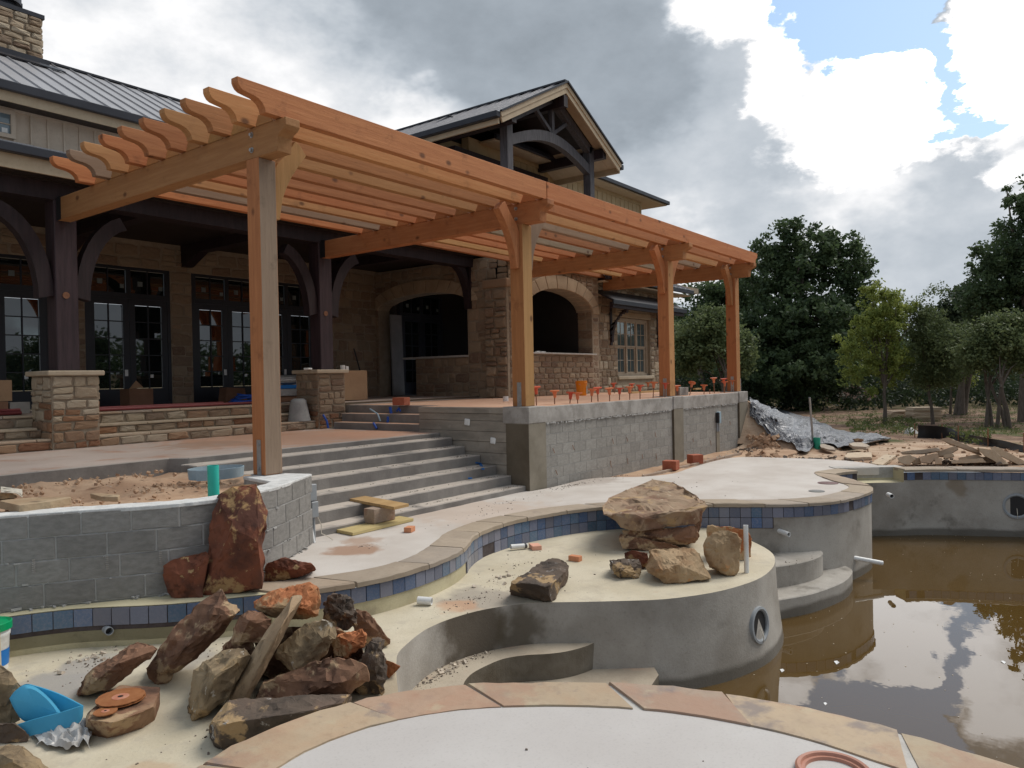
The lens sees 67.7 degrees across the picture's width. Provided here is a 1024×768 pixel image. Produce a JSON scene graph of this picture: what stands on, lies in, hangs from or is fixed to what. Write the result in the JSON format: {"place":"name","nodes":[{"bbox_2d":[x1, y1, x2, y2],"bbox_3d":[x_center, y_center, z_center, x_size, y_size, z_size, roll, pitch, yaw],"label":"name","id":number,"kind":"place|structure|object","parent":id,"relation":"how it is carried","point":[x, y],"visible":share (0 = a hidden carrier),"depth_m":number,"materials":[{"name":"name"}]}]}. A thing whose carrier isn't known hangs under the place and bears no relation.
{"place":"outdoors","nodes":[
{"label":"outdoors","id":0,"kind":"place"},
{"bbox_2d":[0,428,439,488],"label":"terrace","id":1,"kind":"structure","parent":0,"point":[100,462],"depth_m":11.10,"materials":[{"name":"concrete"}]},
{"bbox_2d":[25,370,104,449],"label":"stone pier","id":2,"kind":"structure","parent":1,"relation":"on","point":[65,409],"depth_m":12.26,"materials":[{"name":"stone"}]},
{"bbox_2d":[0,200,126,370],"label":"porch post","id":3,"kind":"object","parent":2,"relation":"on","point":[61,272],"visible":0.95,"depth_m":12.38,"materials":[{"name":"wood"}]},
{"bbox_2d":[0,0,483,453],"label":"house","id":4,"kind":"structure","parent":1,"relation":"on","point":[181,269],"depth_m":16.89,"materials":[{"name":"stone"}]},
{"bbox_2d":[0,401,7,408],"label":"carton","id":5,"kind":"object","parent":4,"relation":"on","point":[3,404],"visible":0.58,"depth_m":12.80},
{"bbox_2d":[0,380,11,400],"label":"carton","id":6,"kind":"object","parent":5,"relation":"on","point":[5,390],"visible":1,"depth_m":12.87,"materials":[{"name":"cardboard"}]},
{"bbox_2d":[0,108,15,139],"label":"window","id":7,"kind":"structure","parent":4,"relation":"in","point":[7,117],"depth_m":14.92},
{"bbox_2d":[8,402,29,413],"bbox_3d":[-8.507,0.412,13.106,0.330,0.200,0.310,-1,1,37],"label":"concrete block","id":8,"kind":"object","parent":4,"relation":"on","point":[24,407],"depth_m":13.03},
{"bbox_2d":[0,254,48,409],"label":"french door","id":9,"kind":"structure","parent":4,"relation":"in","point":[23,322],"depth_m":15.33,"materials":[{"name":"black glass"}]},
{"bbox_2d":[84,263,171,406],"bbox_3d":[-8.569,-1.066,17.081,0.140,3.100,1.910,-1,1,37],"label":"french door","id":10,"kind":"structure","parent":4,"relation":"in","point":[130,340],"depth_m":17.05,"materials":[{"name":"black glass"}]},
{"bbox_2d":[120,381,152,405],"bbox_3d":[-7.888,0.202,16.075,0.450,0.552,0.500,-1,1,37],"label":"cardboard box","id":11,"kind":"object","parent":4,"relation":"on","point":[132,396],"visible":0.8,"depth_m":15.92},
{"bbox_2d":[99,403,211,411],"bbox_3d":[-6.752,0.439,14.212,0.060,0.060,2.648,-1,1,33],"label":"red pipe","id":12,"kind":"object","parent":4,"relation":"on","point":[154,407],"visible":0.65,"depth_m":14.28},
{"bbox_2d":[218,387,246,402],"bbox_3d":[-6.685,0.257,18.293,0.300,0.360,0.600,-1,1,37],"label":"cardboard box","id":13,"kind":"object","parent":4,"relation":"on","point":[226,394],"visible":0.64,"depth_m":18.10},
{"bbox_2d":[191,273,310,402],"bbox_3d":[-6.569,-1.127,19.736,0.140,3.100,3.680,-1,1,37],"label":"french door","id":14,"kind":"structure","parent":4,"relation":"in","point":[221,335],"depth_m":19.08,"materials":[{"name":"black glass"}]},
{"bbox_2d":[280,375,296,401],"bbox_3d":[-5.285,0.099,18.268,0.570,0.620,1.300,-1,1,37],"label":"bucket","id":15,"kind":"object","parent":4,"relation":"on","point":[288,390],"visible":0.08,"depth_m":17.93,"materials":[{"name":"plastic"}]},
{"bbox_2d":[288,398,310,421],"bbox_3d":[-4.480,0.545,16.058,0.474,0.488,0.471,-1,1,37],"label":"bucket","id":16,"kind":"object","parent":4,"relation":"on","point":[298,410],"visible":1,"depth_m":15.90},
{"bbox_2d":[344,370,367,399],"bbox_3d":[-3.963,0.032,18.337,0.600,0.700,0.760,-1,1,37],"label":"carton","id":17,"kind":"object","parent":4,"relation":"on","point":[355,384],"visible":0.5,"depth_m":18.18,"materials":[{"name":"cardboard"}]},
{"bbox_2d":[389,314,404,394],"bbox_3d":[-3.430,-0.863,22.799,0.122,2.400,0.460,-1,1,37],"label":"board","id":18,"kind":"object","parent":4,"relation":"on","point":[397,362],"visible":1,"depth_m":22.76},
{"bbox_2d":[292,369,348,428],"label":"stone pier","id":19,"kind":"structure","parent":1,"relation":"on","point":[321,392],"depth_m":16.33,"materials":[{"name":"stone"}]},
{"bbox_2d":[278,243,358,369],"bbox_3d":[-4.178,-1.702,16.732,0.357,2.800,2.061,-1,1,37],"label":"porch post","id":20,"kind":"object","parent":19,"relation":"on","point":[320,284],"visible":0.92,"depth_m":16.58,"materials":[{"name":"wood"}]},
{"bbox_2d":[6,0,1023,587],"label":"sky","id":21,"kind":"structure","parent":0,"point":[899,124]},
{"bbox_2d":[30,380,1023,472],"bbox_3d":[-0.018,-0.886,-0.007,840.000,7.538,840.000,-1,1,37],"label":"ground","id":22,"kind":"structure","parent":0,"point":[751,426],"depth_m":25.38,"materials":[{"name":"soil"}]},
{"bbox_2d":[0,465,1023,767],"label":"pool shell","id":23,"kind":"object","parent":22,"relation":"in","point":[598,623],"visible":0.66,"depth_m":7.80,"materials":[{"name":"concrete"}]},
{"bbox_2d":[0,616,12,668],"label":"bucket","id":24,"kind":"object","parent":23,"relation":"on","point":[6,623],"visible":0.98,"depth_m":6.22,"materials":[{"name":"white plastic"}]},
{"bbox_2d":[0,665,21,722],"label":"boulder","id":25,"kind":"object","parent":23,"relation":"on","point":[9,685],"visible":0.78,"depth_m":5.12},
{"bbox_2d":[0,722,28,743],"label":"boulder","id":26,"kind":"object","parent":23,"relation":"on","point":[12,732],"visible":0.95,"depth_m":4.93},
{"bbox_2d":[0,744,47,767],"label":"boulder","id":27,"kind":"object","parent":23,"relation":"on","point":[14,756],"visible":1,"depth_m":4.42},
{"bbox_2d":[35,718,91,749],"bbox_3d":[-2.933,2.254,4.980,0.332,0.077,0.679,-1,0,-31],"label":"plastic film","id":28,"kind":"object","parent":23,"relation":"on","point":[75,734],"visible":0.74,"depth_m":4.90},
{"bbox_2d":[9,684,82,735],"bbox_3d":[-3.202,2.195,5.107,0.718,0.386,0.305,-1,0,-5],"label":"plastic scoop","id":29,"kind":"object","parent":28,"relation":"on","point":[39,710],"visible":0.98,"depth_m":5.05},
{"bbox_2d":[76,642,156,695],"bbox_3d":[-2.940,2.129,5.681,0.626,0.400,0.415,-1,0,-6],"label":"boulder","id":30,"kind":"object","parent":23,"relation":"on","point":[109,674],"visible":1,"depth_m":5.58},
{"bbox_2d":[85,685,159,737],"bbox_3d":[-2.661,2.229,5.241,0.444,0.158,0.778,-1,0,-20],"label":"boulder","id":31,"kind":"object","parent":23,"relation":"on","point":[142,713],"visible":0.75,"depth_m":5.03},
{"bbox_2d":[93,707,117,716],"bbox_3d":[-2.656,2.137,4.989,0.143,0.009,0.143,-1,1,37],"label":"saw blade","id":32,"kind":"object","parent":31,"relation":"on","point":[103,711],"visible":1,"depth_m":4.98,"materials":[{"name":"orange metal"}]},
{"bbox_2d":[96,692,145,707],"bbox_3d":[-2.655,2.135,5.188,0.301,0.009,0.301,-1,1,37],"label":"saw blade","id":33,"kind":"object","parent":31,"relation":"on","point":[126,704],"visible":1,"depth_m":5.08,"materials":[{"name":"orange metal"}]},
{"bbox_2d":[95,688,144,706],"bbox_3d":[-2.658,2.123,5.185,0.301,0.009,0.301,-1,1,37],"label":"saw blade","id":34,"kind":"object","parent":33,"relation":"on","point":[119,697],"visible":1,"depth_m":5.17,"materials":[{"name":"orange metal"}]},
{"bbox_2d":[163,552,208,597],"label":"boulder","id":35,"kind":"object","parent":23,"relation":"on","point":[184,576],"visible":0.94,"depth_m":6.97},
{"bbox_2d":[146,589,239,684],"bbox_3d":[-2.495,1.983,5.993,0.766,0.752,0.528,-1,0,-8],"label":"boulder","id":36,"kind":"object","parent":23,"relation":"on","point":[198,630],"visible":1,"depth_m":5.84,"materials":[{"name":"stone"}]},
{"bbox_2d":[187,648,250,720],"bbox_3d":[-2.091,2.132,5.443,0.416,0.539,0.722,-1,0,-27],"label":"boulder","id":37,"kind":"object","parent":23,"relation":"on","point":[216,677],"visible":0.99,"depth_m":5.21,"materials":[{"name":"stone"}]},
{"bbox_2d":[203,484,267,594],"bbox_3d":[-2.615,1.472,7.219,0.650,1.027,0.461,-1,0,4],"label":"boulder","id":38,"kind":"object","parent":23,"relation":"on","point":[237,530],"visible":0.91,"depth_m":7.04,"materials":[{"name":"stone"}]},
{"bbox_2d":[222,638,254,687],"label":"boulder","id":39,"kind":"object","parent":23,"relation":"on","point":[248,647],"visible":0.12,"depth_m":5.68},
{"bbox_2d":[232,610,271,645],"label":"boulder","id":40,"kind":"object","parent":39,"relation":"on","point":[251,627],"visible":0.94,"depth_m":5.60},
{"bbox_2d":[254,582,320,619],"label":"boulder","id":41,"kind":"object","parent":40,"relation":"on","point":[273,603],"visible":0.91,"depth_m":5.78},
{"bbox_2d":[227,595,301,700],"bbox_3d":[-1.770,1.925,5.504,0.489,0.762,0.501,-1,0,10],"label":"plank","id":42,"kind":"object","parent":23,"relation":"on","point":[263,652],"visible":0.95,"depth_m":5.32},
{"bbox_2d":[254,627,300,678],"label":"boulder","id":43,"kind":"object","parent":23,"relation":"on","point":[275,667],"visible":0.04,"depth_m":5.89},
{"bbox_2d":[209,694,351,749],"bbox_3d":[-1.549,2.252,5.100,0.946,0.453,0.728,-1,0,-9],"label":"boulder","id":44,"kind":"object","parent":23,"relation":"on","point":[235,721],"visible":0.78,"depth_m":4.81,"materials":[{"name":"stone"}]},
{"bbox_2d":[256,655,369,698],"bbox_3d":[-1.425,2.159,5.500,0.885,0.544,0.609,-1,0,1],"label":"boulder","id":45,"kind":"object","parent":23,"relation":"on","point":[334,676],"visible":0.7,"depth_m":5.27,"materials":[{"name":"stone"}]},
{"bbox_2d":[274,619,336,671],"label":"boulder","id":46,"kind":"object","parent":45,"relation":"on","point":[305,644],"visible":0.83,"depth_m":5.45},
{"bbox_2d":[320,627,363,660],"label":"boulder","id":47,"kind":"object","parent":23,"relation":"on","point":[357,656],"visible":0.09,"depth_m":5.91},
{"bbox_2d":[323,593,357,630],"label":"boulder","id":48,"kind":"object","parent":47,"relation":"on","point":[339,610],"visible":0.91,"depth_m":6.02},
{"bbox_2d":[332,629,366,658],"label":"boulder","id":49,"kind":"object","parent":47,"relation":"on","point":[346,645],"visible":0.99,"depth_m":5.65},
{"bbox_2d":[355,637,386,694],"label":"boulder","id":50,"kind":"object","parent":23,"relation":"on","point":[373,659],"visible":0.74,"depth_m":5.53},
{"bbox_2d":[354,609,389,645],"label":"boulder","id":51,"kind":"object","parent":23,"relation":"on","point":[368,624],"visible":0.59,"depth_m":6.53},
{"bbox_2d":[52,451,735,686],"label":"crumbs","id":52,"kind":"object","parent":23,"relation":"on","point":[441,671],"visible":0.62,"depth_m":7.07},
{"bbox_2d":[20,474,801,764],"bbox_3d":[1.437,2.220,9.041,6.946,0.788,12.332,-1,1,37],"label":"grit","id":53,"kind":"object","parent":23,"relation":"on","point":[423,682],"visible":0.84,"depth_m":7.35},
{"bbox_2d":[509,558,568,601],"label":"boulder","id":54,"kind":"object","parent":23,"relation":"on","point":[547,579],"visible":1,"depth_m":7.92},
{"bbox_2d":[197,682,1018,767],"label":"deck","id":55,"kind":"structure","parent":23,"relation":"on","point":[561,725],"depth_m":4.15,"materials":[{"name":"concrete"}]},
{"bbox_2d":[795,750,868,767],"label":"coiled hose","id":56,"kind":"object","parent":55,"relation":"on","point":[803,760],"visible":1,"depth_m":3.81,"materials":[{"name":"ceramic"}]},
{"bbox_2d":[609,558,641,578],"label":"boulder","id":57,"kind":"object","parent":23,"relation":"on","point":[625,568],"visible":0.99,"depth_m":8.66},
{"bbox_2d":[624,550,647,567],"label":"boulder","id":58,"kind":"object","parent":23,"relation":"on","point":[642,557],"visible":0.66,"depth_m":9.03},
{"bbox_2d":[619,534,679,550],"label":"boulder","id":59,"kind":"object","parent":23,"relation":"on","point":[633,542],"visible":0.83,"depth_m":9.96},
{"bbox_2d":[622,525,699,544],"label":"boulder","id":60,"kind":"object","parent":59,"relation":"on","point":[682,536],"visible":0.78,"depth_m":10.01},
{"bbox_2d":[602,479,707,530],"bbox_3d":[2.054,1.749,11.094,1.421,0.413,2.556,-1,0,10],"label":"boulder","id":61,"kind":"object","parent":60,"relation":"on","point":[653,504],"visible":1,"depth_m":10.49,"materials":[{"name":"stone"}]},
{"bbox_2d":[645,547,710,583],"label":"boulder","id":62,"kind":"object","parent":23,"relation":"on","point":[674,565],"visible":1,"depth_m":8.42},
{"bbox_2d":[703,530,741,575],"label":"boulder","id":63,"kind":"object","parent":23,"relation":"on","point":[722,549],"visible":1,"depth_m":8.61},
{"bbox_2d":[706,525,751,559],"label":"boulder","id":64,"kind":"object","parent":23,"relation":"on","point":[711,529],"visible":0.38,"depth_m":9.36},
{"bbox_2d":[743,525,748,572],"bbox_3d":[2.692,1.921,8.780,0.056,0.598,0.057,-1,1,37],"label":"upright pipe","id":65,"kind":"object","parent":23,"relation":"on","point":[746,549],"visible":0.91,"depth_m":8.76,"materials":[{"name":"white plastic"}]},
{"bbox_2d":[749,606,768,643],"bbox_3d":[2.680,2.664,8.479,0.245,0.405,0.404,-1,1,37],"label":"light niche","id":66,"kind":"object","parent":23,"relation":"attached to","point":[760,613],"visible":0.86,"depth_m":8.42,"materials":[{"name":"grey plastic"}]},
{"bbox_2d":[1002,493,1023,518],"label":"light niche","id":67,"kind":"object","parent":23,"relation":"attached to","point":[1016,506],"visible":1,"depth_m":14.55,"materials":[{"name":"grey plastic"}]},
{"bbox_2d":[375,79,698,397],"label":"gabled wing","id":68,"kind":"structure","parent":22,"relation":"on","point":[590,330],"depth_m":23.25,"materials":[{"name":"stone"}]},
{"bbox_2d":[397,296,442,394],"bbox_3d":[-2.837,-1.233,23.959,0.140,3.100,1.900,-1,1,37],"label":"french door","id":69,"kind":"structure","parent":68,"relation":"in","point":[421,337],"depth_m":23.83,"materials":[{"name":"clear glass"}]},
{"bbox_2d":[616,311,654,379],"bbox_3d":[4.181,-1.302,26.303,0.290,2.280,2.610,-1,1,37],"label":"window","id":70,"kind":"structure","parent":68,"relation":"in","point":[631,333],"depth_m":26.38,"materials":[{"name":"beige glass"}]},
{"bbox_2d":[346,391,747,490],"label":"raised patio","id":71,"kind":"structure","parent":22,"relation":"on","point":[546,442],"depth_m":14.95,"materials":[{"name":"concrete"}]},
{"bbox_2d":[334,405,430,431],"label":"patio steps","id":72,"kind":"structure","parent":71,"relation":"on","point":[365,417],"depth_m":15.73,"materials":[{"name":"concrete"}]},
{"bbox_2d":[49,76,756,475],"bbox_3d":[-0.318,-1.224,16.626,5.950,4.500,16.477,-1,1,37],"label":"pergola","id":73,"kind":"object","parent":71,"relation":"on","point":[265,158],"visible":0.98,"depth_m":12.06,"materials":[{"name":"brown wood"}]},
{"bbox_2d":[250,457,1023,592],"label":"pool deck","id":74,"kind":"structure","parent":22,"relation":"on","point":[340,561],"depth_m":11.41,"materials":[{"name":"white concrete"}]},
{"bbox_2d":[0,473,312,612],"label":"block wall","id":75,"kind":"structure","parent":74,"relation":"on","point":[60,556],"depth_m":6.91,"materials":[{"name":"concrete"}]},
{"bbox_2d":[0,497,70,511],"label":"flagstone","id":76,"kind":"object","parent":75,"relation":"on","point":[25,504],"visible":0.99,"depth_m":7.00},
{"bbox_2d":[0,472,250,512],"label":"planting bed","id":77,"kind":"object","parent":75,"relation":"in","point":[85,489],"visible":0.32,"depth_m":8.78,"materials":[{"name":"soil"}]},
{"bbox_2d":[90,493,119,501],"bbox_3d":[-4.010,1.119,7.545,0.500,0.052,0.153,-1,1,37],"label":"flagstone","id":78,"kind":"object","parent":77,"relation":"on","point":[106,497],"visible":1,"depth_m":7.46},
{"bbox_2d":[0,470,230,511],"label":"clods","id":79,"kind":"object","parent":77,"relation":"on","point":[80,479],"visible":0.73,"depth_m":8.77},
{"bbox_2d":[207,465,219,495],"bbox_3d":[-3.123,1.037,7.989,0.115,0.372,0.115,-1,1,37],"label":"riser pipe","id":80,"kind":"object","parent":77,"relation":"on","point":[213,479],"visible":0.91,"depth_m":7.94,"materials":[{"name":"teal plastic"}]},
{"bbox_2d":[187,464,243,480],"bbox_3d":[-3.617,1.082,9.347,0.564,0.121,0.684,-1,1,37],"label":"strap roll","id":81,"kind":"object","parent":77,"relation":"on","point":[225,472],"visible":0.85,"depth_m":9.17,"materials":[{"name":"plastic"}]},
{"bbox_2d":[264,557,315,581],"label":"boulder","id":82,"kind":"object","parent":74,"relation":"on","point":[284,568],"visible":0.96,"depth_m":7.45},
{"bbox_2d":[311,484,332,540],"bbox_3d":[-2.343,1.578,9.287,0.298,0.720,0.126,-1,0,8],"label":"electrical box","id":83,"kind":"object","parent":74,"relation":"on","point":[314,508],"visible":0.62,"depth_m":9.29,"materials":[{"name":"grey plastic"}]},
{"bbox_2d":[181,437,525,536],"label":"concrete steps","id":84,"kind":"structure","parent":74,"relation":"on","point":[338,481],"depth_m":11.81,"materials":[{"name":"concrete"}]},
{"bbox_2d":[337,516,413,535],"bbox_3d":[-1.812,1.876,10.161,0.368,0.040,1.172,-1,1,35],"label":"plank","id":85,"kind":"object","parent":74,"relation":"on","point":[361,528],"visible":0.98,"depth_m":9.98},
{"bbox_2d":[364,506,394,523],"bbox_3d":[-1.786,1.753,10.308,0.195,0.193,0.400,-1,1,35],"label":"concrete block","id":86,"kind":"object","parent":85,"relation":"on","point":[374,515],"depth_m":10.18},
{"bbox_2d":[350,496,408,509],"bbox_3d":[-1.934,1.634,10.629,0.290,0.040,1.427,-2,1,-43],"label":"plank","id":87,"kind":"object","parent":86,"relation":"on","point":[381,503],"visible":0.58,"depth_m":10.40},
{"bbox_2d":[613,448,802,476],"bbox_3d":[4.036,1.833,16.786,2.000,0.066,10.600,-1,1,37],"label":"dirt strip","id":88,"kind":"object","parent":22,"relation":"on","point":[639,473],"visible":0.22,"depth_m":18.66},
{"bbox_2d":[642,452,741,476],"bbox_3d":[4.190,1.797,17.218,0.060,0.060,5.185,-1,1,38],"label":"form board","id":89,"kind":"object","parent":88,"relation":"on","point":[693,464],"visible":0.76,"depth_m":17.02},
{"bbox_2d":[674,302,759,391],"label":"tree","id":90,"kind":"object","parent":22,"relation":"on","point":[702,342],"visible":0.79,"depth_m":47.67,"materials":[{"name":"green plant"}]},
{"bbox_2d":[674,269,762,391],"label":"tree","id":91,"kind":"object","parent":22,"relation":"on","point":[711,292],"visible":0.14,"depth_m":65.12,"materials":[{"name":"green plant"}]},
{"bbox_2d":[709,215,884,408],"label":"tree","id":92,"kind":"object","parent":22,"relation":"on","point":[795,340],"visible":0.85,"depth_m":56.21,"materials":[{"name":"green plant"}]},
{"bbox_2d":[749,397,890,451],"bbox_3d":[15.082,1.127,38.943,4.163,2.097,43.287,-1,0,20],"label":"tarp","id":93,"kind":"object","parent":22,"relation":"on","point":[793,428],"visible":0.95,"depth_m":21.43,"materials":[{"name":"grey"}]},
{"bbox_2d":[674,302,1019,399],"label":"wood","id":94,"kind":"object","parent":22,"relation":"on","point":[693,378],"visible":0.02,"depth_m":73.86,"materials":[{"name":"green plant"}]},
{"bbox_2d":[675,367,1019,411],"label":"undergrowth","id":95,"kind":"object","parent":22,"relation":"on","point":[977,392],"visible":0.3,"depth_m":56.55,"materials":[{"name":"green plant"}]},
{"bbox_2d":[770,395,924,411],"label":"weeds","id":96,"kind":"object","parent":22,"relation":"on","point":[820,400],"visible":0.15,"depth_m":58.81,"materials":[{"name":"green plant"}]},
{"bbox_2d":[844,452,871,460],"bbox_3d":[8.149,1.696,17.968,0.586,0.080,1.400,-1,0,25],"label":"flagstone","id":97,"kind":"object","parent":22,"relation":"on","point":[860,455],"visible":0.94,"depth_m":17.68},
{"bbox_2d":[724,446,1002,466],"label":"deck gravel","id":98,"kind":"structure","parent":22,"relation":"on","point":[946,461],"depth_m":17.37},
{"bbox_2d":[832,278,919,423],"bbox_3d":[17.988,-1.506,37.943,4.101,7.413,2.927,-1,0,10],"label":"tree","id":99,"kind":"object","parent":22,"relation":"on","point":[873,321],"visible":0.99,"depth_m":37.50,"materials":[{"name":"green plant"}]},
{"bbox_2d":[745,431,1023,465],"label":"soil lumps","id":100,"kind":"object","parent":22,"relation":"on","point":[763,440],"visible":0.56,"depth_m":20.49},
{"bbox_2d":[812,402,1023,444],"bbox_3d":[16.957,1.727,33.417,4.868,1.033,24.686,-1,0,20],"label":"weeds","id":101,"kind":"object","parent":22,"relation":"on","point":[899,428],"visible":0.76,"depth_m":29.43,"materials":[{"name":"green plant"}]},
{"bbox_2d":[904,407,943,420],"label":"stone stack","id":102,"kind":"object","parent":22,"relation":"on","point":[922,413],"visible":0.76,"depth_m":41.57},
{"bbox_2d":[898,281,975,423],"bbox_3d":[21.110,-1.483,38.040,3.579,7.361,4.080,-1,1,37],"label":"tree","id":103,"kind":"object","parent":22,"relation":"on","point":[929,345],"visible":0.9,"depth_m":37.45,"materials":[{"name":"green plant"}]},
{"bbox_2d":[943,453,953,459],"bbox_3d":[9.233,1.531,16.151,0.209,0.157,0.395,-1,0,30],"label":"flagstone","id":104,"kind":"object","parent":22,"relation":"on","point":[948,456],"visible":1,"depth_m":16.03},
{"bbox_2d":[937,446,957,456],"bbox_3d":[9.309,1.451,16.376,0.641,0.285,0.403,-1,0,0],"label":"flagstone","id":105,"kind":"object","parent":104,"relation":"on","point":[950,450],"visible":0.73,"depth_m":16.18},
{"bbox_2d":[901,448,939,454],"bbox_3d":[8.706,1.435,16.274,1.104,0.200,0.607,-1,0,0],"label":"flagstone","id":106,"kind":"object","parent":105,"relation":"on","point":[924,451],"visible":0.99,"depth_m":15.98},
{"bbox_2d":[941,438,981,455],"bbox_3d":[9.635,1.349,16.423,1.125,0.446,0.502,-1,0,-1],"label":"flagstone","id":107,"kind":"object","parent":105,"relation":"on","point":[950,441],"visible":0.98,"depth_m":16.18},
{"bbox_2d":[914,276,1001,414],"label":"tree","id":108,"kind":"object","parent":22,"relation":"on","point":[961,401],"visible":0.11,"depth_m":45.96,"materials":[{"name":"green plant"}]},
{"bbox_2d":[914,423,1023,452],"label":"silt fence","id":109,"kind":"object","parent":22,"relation":"on","point":[936,432],"visible":0.81,"depth_m":24.41,"materials":[{"name":"fabric"}]},
{"bbox_2d":[943,307,1023,427],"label":"tree","id":110,"kind":"object","parent":22,"relation":"on","point":[999,337],"visible":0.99,"depth_m":33.62,"materials":[{"name":"green plant"}]},
{"bbox_2d":[947,174,1023,421],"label":"tree","id":111,"kind":"object","parent":22,"relation":"on","point":[991,289],"visible":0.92,"depth_m":39.70,"materials":[{"name":"green plant"}]},
{"bbox_2d":[977,448,1007,463],"bbox_3d":[10.191,1.533,16.177,0.834,0.408,0.410,-1,0,1],"label":"flagstone","id":112,"kind":"object","parent":22,"relation":"on","point":[993,455],"visible":0.97,"depth_m":15.98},
{"bbox_2d":[990,447,1023,464],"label":"flagstone","id":113,"kind":"object","parent":22,"relation":"on","point":[1008,456],"visible":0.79,"depth_m":16.23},
{"bbox_2d":[698,535,1023,767],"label":"water","id":114,"kind":"structure","parent":0,"point":[922,587],"depth_m":8.78,"materials":[{"name":"liquid"}]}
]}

